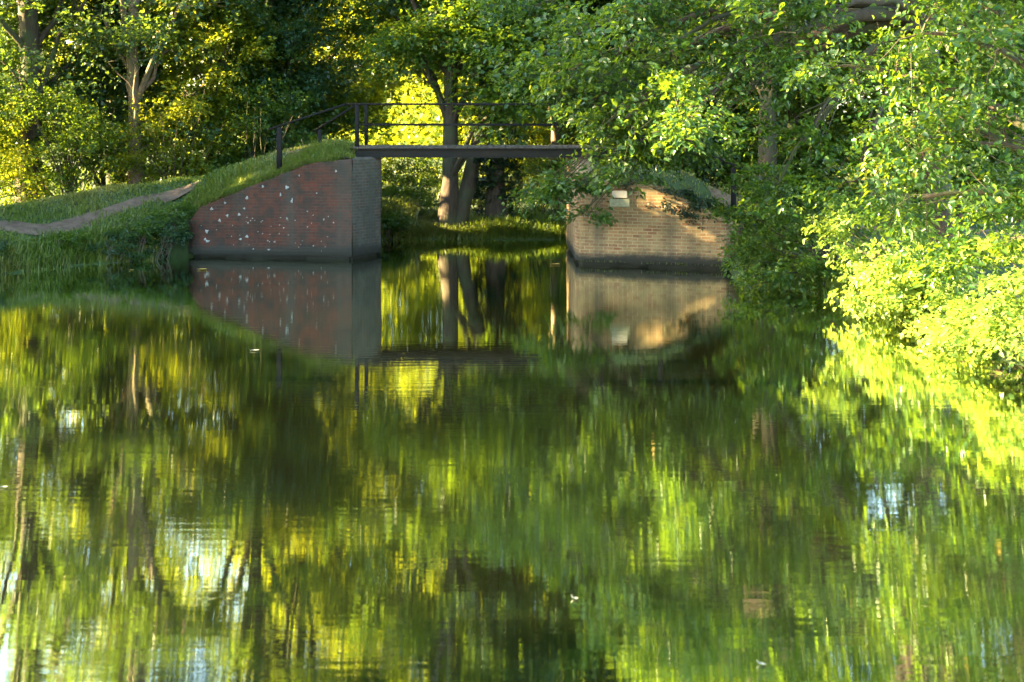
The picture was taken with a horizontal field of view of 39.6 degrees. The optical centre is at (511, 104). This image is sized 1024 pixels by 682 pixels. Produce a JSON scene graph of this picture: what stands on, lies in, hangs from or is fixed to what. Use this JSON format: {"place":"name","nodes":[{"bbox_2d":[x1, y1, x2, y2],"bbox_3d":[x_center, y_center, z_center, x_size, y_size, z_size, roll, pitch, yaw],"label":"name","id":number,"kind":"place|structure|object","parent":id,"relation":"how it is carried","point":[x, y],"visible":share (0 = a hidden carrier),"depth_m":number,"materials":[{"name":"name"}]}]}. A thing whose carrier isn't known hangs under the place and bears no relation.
{"place":"outdoors","nodes":[
{"label":"outdoors","id":0,"kind":"place"},
{"bbox_2d":[0,149,301,235],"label":"path","id":1,"kind":"structure","parent":0,"point":[69,223],"depth_m":34.40,"materials":[{"name":"grey gravel"}]},
{"bbox_2d":[1,3,945,113],"label":"sky","id":2,"kind":"structure","parent":0,"point":[1,3],"materials":[{"name":"white"}]},
{"bbox_2d":[0,225,1023,681],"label":"water","id":3,"kind":"structure","parent":0,"point":[442,461],"depth_m":14.05,"materials":[{"name":"green liquid"}]},
{"bbox_2d":[0,117,1023,355],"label":"ground","id":4,"kind":"structure","parent":0,"point":[178,249],"depth_m":34.37,"materials":[{"name":"green plant"}]},
{"bbox_2d":[0,16,13,116],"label":"young tree","id":5,"kind":"object","parent":4,"relation":"on","point":[2,66],"visible":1,"depth_m":36.18,"materials":[{"name":"green plant"}]},
{"bbox_2d":[0,234,18,257],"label":"nettle clump","id":6,"kind":"object","parent":4,"relation":"on","point":[3,244],"visible":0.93,"depth_m":31.05,"materials":[{"name":"green plant"}]},
{"bbox_2d":[0,93,59,204],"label":"undergrowth bush","id":7,"kind":"object","parent":4,"relation":"on","point":[11,176],"visible":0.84,"depth_m":38.50,"materials":[{"name":"green plant"}]},
{"bbox_2d":[0,0,85,204],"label":"young tree","id":8,"kind":"object","parent":4,"relation":"on","point":[10,44],"visible":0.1,"depth_m":41.27,"materials":[{"name":"green plant"}]},
{"bbox_2d":[34,230,92,258],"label":"nettle clump","id":9,"kind":"object","parent":4,"relation":"on","point":[75,239],"visible":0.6,"depth_m":32.65,"materials":[{"name":"green plant"}]},
{"bbox_2d":[0,67,136,202],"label":"undergrowth bush","id":10,"kind":"object","parent":4,"relation":"on","point":[69,180],"visible":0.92,"depth_m":38.53,"materials":[{"name":"green plant"}]},
{"bbox_2d":[0,0,185,201],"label":"woodland tree","id":11,"kind":"object","parent":4,"relation":"on","point":[28,38],"visible":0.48,"depth_m":40.07,"materials":[{"name":"green plant"}]},
{"bbox_2d":[27,0,197,190],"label":"young tree","id":12,"kind":"object","parent":4,"relation":"on","point":[75,63],"visible":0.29,"depth_m":41.16,"materials":[{"name":"green plant"}]},
{"bbox_2d":[83,226,143,261],"bbox_3d":[-9.425,3.429,33.392,1.667,1.079,1.197,0,0,0],"label":"nettle clump","id":13,"kind":"object","parent":4,"relation":"on","point":[115,235],"visible":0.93,"depth_m":33.22,"materials":[{"name":"green plant"}]},
{"bbox_2d":[44,0,195,181],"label":"woodland tree","id":14,"kind":"object","parent":4,"relation":"on","point":[84,78],"visible":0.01,"depth_m":51.92,"materials":[{"name":"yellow plant"}]},
{"bbox_2d":[111,211,169,260],"bbox_3d":[-8.829,3.216,33.855,1.555,1.368,1.214,0,0,-29],"label":"nettle clump","id":15,"kind":"object","parent":4,"relation":"on","point":[144,227],"visible":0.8,"depth_m":33.70,"materials":[{"name":"green plant"}]},
{"bbox_2d":[51,0,274,184],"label":"woodland tree","id":16,"kind":"object","parent":4,"relation":"on","point":[135,87],"visible":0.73,"depth_m":39.43,"materials":[{"name":"green plant"}]},
{"bbox_2d":[138,209,194,259],"bbox_3d":[-8.280,3.254,34.006,1.368,1.436,1.288,0,0,0],"label":"nettle clump","id":17,"kind":"object","parent":4,"relation":"on","point":[180,234],"visible":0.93,"depth_m":33.96,"materials":[{"name":"green plant"}]},
{"bbox_2d":[145,200,197,229],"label":"nettle clump","id":18,"kind":"object","parent":4,"relation":"on","point":[158,215],"visible":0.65,"depth_m":34.73,"materials":[{"name":"green plant"}]},
{"bbox_2d":[95,73,259,184],"bbox_3d":[-9.126,1.149,39.658,4.719,4.135,3.254,0,0,0],"label":"undergrowth bush","id":19,"kind":"object","parent":4,"relation":"on","point":[163,150],"visible":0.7,"depth_m":39.30,"materials":[{"name":"green plant"}]},
{"bbox_2d":[121,0,306,181],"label":"young tree","id":20,"kind":"object","parent":4,"relation":"on","point":[214,34],"visible":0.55,"depth_m":40.02,"materials":[{"name":"green plant"}]},
{"bbox_2d":[105,0,399,155],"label":"woodland tree","id":21,"kind":"object","parent":4,"relation":"on","point":[328,117],"visible":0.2,"depth_m":41.43,"materials":[{"name":"green plant"}]},
{"bbox_2d":[190,69,322,171],"bbox_3d":[-6.990,1.199,39.967,3.547,4.402,3.561,0,0,34],"label":"undergrowth bush","id":22,"kind":"object","parent":4,"relation":"on","point":[254,124],"visible":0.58,"depth_m":39.50,"materials":[{"name":"green plant"}]},
{"bbox_2d":[188,157,381,259],"bbox_3d":[-5.725,2.837,35.321,5.090,3.127,3.163,0,0,0],"label":"bridge abutment","id":23,"kind":"object","parent":4,"relation":"on","point":[316,210],"visible":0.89,"depth_m":34.03,"materials":[{"name":"red brick"}]},
{"bbox_2d":[268,103,741,210],"bbox_3d":[-0.059,1.337,35.193,11.474,2.725,2.827,0,0,8],"label":"footbridge","id":24,"kind":"object","parent":23,"relation":"on","point":[460,151],"visible":0.84,"depth_m":34.57,"materials":[{"name":"metal"}]},
{"bbox_2d":[202,0,369,166],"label":"young tree","id":25,"kind":"object","parent":4,"relation":"on","point":[316,78],"visible":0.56,"depth_m":40.78,"materials":[{"name":"green plant"}]},
{"bbox_2d":[276,119,389,194],"bbox_3d":[-4.872,1.698,38.882,3.069,2.573,1.809,0,0,18],"label":"hazel bush","id":26,"kind":"object","parent":4,"relation":"on","point":[311,138],"visible":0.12,"depth_m":38.82,"materials":[{"name":"green plant"}]},
{"bbox_2d":[230,0,439,127],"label":"woodland tree","id":27,"kind":"object","parent":4,"relation":"on","point":[383,85],"visible":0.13,"depth_m":43.93,"materials":[{"name":"green plant"}]},
{"bbox_2d":[381,210,413,239],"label":"bush","id":28,"kind":"object","parent":4,"relation":"on","point":[394,218],"visible":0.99,"depth_m":38.58,"materials":[{"name":"green plant"}]},
{"bbox_2d":[381,175,439,214],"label":"bramble bush","id":29,"kind":"object","parent":4,"relation":"on","point":[426,203],"visible":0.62,"depth_m":40.12,"materials":[{"name":"green plant"}]},
{"bbox_2d":[360,137,462,186],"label":"field bush","id":30,"kind":"object","parent":4,"relation":"on","point":[383,164],"visible":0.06,"depth_m":50.48,"materials":[{"name":"green plant"}]},
{"bbox_2d":[382,158,441,202],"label":"bank bush","id":31,"kind":"object","parent":4,"relation":"on","point":[386,177],"visible":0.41,"depth_m":41.99,"materials":[{"name":"green plant"}]},
{"bbox_2d":[331,0,566,226],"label":"twin trunked tree","id":32,"kind":"object","parent":4,"relation":"on","point":[453,58],"visible":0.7,"depth_m":38.07,"materials":[{"name":"green plant"}]},
{"bbox_2d":[404,130,526,179],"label":"field bush","id":33,"kind":"object","parent":4,"relation":"on","point":[461,169],"visible":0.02,"depth_m":52.71,"materials":[{"name":"green plant"}]},
{"bbox_2d":[470,164,505,216],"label":"bank bush","id":34,"kind":"object","parent":4,"relation":"on","point":[478,202],"visible":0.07,"depth_m":40.89,"materials":[{"name":"green plant"}]},
{"bbox_2d":[337,0,639,218],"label":"ivy clad tree","id":35,"kind":"object","parent":4,"relation":"on","point":[494,182],"visible":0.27,"depth_m":39.71,"materials":[{"name":"green plant"}]},
{"bbox_2d":[0,0,1011,177],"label":"wood","id":36,"kind":"object","parent":4,"relation":"on","point":[418,135],"visible":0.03,"depth_m":69.26,"materials":[{"name":"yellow plant"}]},
{"bbox_2d":[458,13,574,192],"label":"young tree","id":37,"kind":"object","parent":4,"relation":"on","point":[540,138],"visible":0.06,"depth_m":46.84,"materials":[{"name":"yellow plant"}]},
{"bbox_2d":[506,158,566,214],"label":"bank bush","id":38,"kind":"object","parent":4,"relation":"on","point":[545,165],"visible":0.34,"depth_m":40.71,"materials":[{"name":"green plant"}]},
{"bbox_2d":[519,0,642,184],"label":"young tree","id":39,"kind":"object","parent":4,"relation":"on","point":[567,129],"visible":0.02,"depth_m":43.82,"materials":[{"name":"green plant"}]},
{"bbox_2d":[525,0,639,213],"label":"slender tree","id":40,"kind":"object","parent":4,"relation":"on","point":[555,136],"visible":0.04,"depth_m":42.48,"materials":[{"name":"green plant"}]},
{"bbox_2d":[556,106,719,170],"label":"bank bush","id":41,"kind":"object","parent":4,"relation":"on","point":[560,133],"visible":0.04,"depth_m":41.54,"materials":[{"name":"green plant"}]},
{"bbox_2d":[566,158,742,269],"bbox_3d":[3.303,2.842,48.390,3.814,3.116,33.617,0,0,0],"label":"bridge abutment","id":42,"kind":"object","parent":4,"relation":"on","point":[640,234],"visible":0.57,"depth_m":32.24,"materials":[{"name":"beige brick"}]},
{"bbox_2d":[609,174,755,230],"bbox_3d":[3.883,2.322,32.089,3.465,1.503,1.310,0,0,8],"label":"ivy drape","id":43,"kind":"object","parent":42,"relation":"on","point":[707,204],"visible":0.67,"depth_m":31.91,"materials":[{"name":"green plant"}]},
{"bbox_2d":[570,0,752,192],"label":"young tree","id":44,"kind":"object","parent":4,"relation":"on","point":[703,161],"visible":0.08,"depth_m":40.98,"materials":[{"name":"green plant"}]},
{"bbox_2d":[450,0,959,271],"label":"lime tree","id":45,"kind":"object","parent":4,"relation":"on","point":[576,90],"visible":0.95,"depth_m":27.30,"materials":[{"name":"green plant"}]},
{"bbox_2d":[579,1,855,196],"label":"woodland tree","id":46,"kind":"object","parent":4,"relation":"on","point":[708,102],"visible":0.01,"depth_m":41.78,"materials":[{"name":"green plant"}]},
{"bbox_2d":[666,4,851,158],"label":"woodland tree","id":47,"kind":"object","parent":4,"relation":"on","point":[781,109],"depth_m":49.91,"materials":[{"name":"green plant"}]},
{"bbox_2d":[616,0,908,207],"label":"leaning tree","id":48,"kind":"object","parent":4,"relation":"on","point":[769,154],"visible":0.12,"depth_m":34.85,"materials":[{"name":"green plant"}]},
{"bbox_2d":[702,158,877,297],"bbox_3d":[5.462,2.635,28.531,3.448,3.072,3.152,0,0,44],"label":"elder bush","id":49,"kind":"object","parent":4,"relation":"on","point":[779,267],"visible":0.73,"depth_m":28.42,"materials":[{"name":"green plant"}]},
{"bbox_2d":[703,9,904,216],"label":"young tree","id":50,"kind":"object","parent":4,"relation":"on","point":[796,110],"visible":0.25,"depth_m":40.33,"materials":[{"name":"green plant"}]},
{"bbox_2d":[794,196,987,324],"bbox_3d":[6.584,2.837,24.505,2.853,2.396,3.973,0,0,0],"label":"dogwood bush","id":51,"kind":"object","parent":4,"relation":"on","point":[879,270],"visible":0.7,"depth_m":24.22,"materials":[{"name":"green plant"}]},
{"bbox_2d":[758,3,1023,216],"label":"woodland tree","id":52,"kind":"object","parent":4,"relation":"on","point":[841,109],"visible":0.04,"depth_m":39.33,"materials":[{"name":"green plant"}]},
{"bbox_2d":[762,0,1023,309],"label":"alder tree","id":53,"kind":"object","parent":4,"relation":"on","point":[943,116],"visible":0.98,"depth_m":21.18,"materials":[{"name":"green plant"}]},
{"bbox_2d":[850,1,1023,229],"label":"young tree","id":54,"kind":"object","parent":4,"relation":"on","point":[1011,83],"visible":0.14,"depth_m":33.74,"materials":[{"name":"green plant"}]},
{"bbox_2d":[879,13,1023,205],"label":"woodland tree","id":55,"kind":"object","parent":4,"relation":"on","point":[1003,90],"visible":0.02,"depth_m":45.75,"materials":[{"name":"green plant"}]},
{"bbox_2d":[899,229,1023,366],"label":"willow bush","id":56,"kind":"object","parent":4,"relation":"on","point":[976,329],"visible":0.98,"depth_m":20.18,"materials":[{"name":"green plant"}]},
{"bbox_2d":[689,174,1023,235],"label":"path","id":57,"kind":"structure","parent":0,"point":[717,194],"depth_m":33.60,"materials":[{"name":"grey gravel"}]}
]}

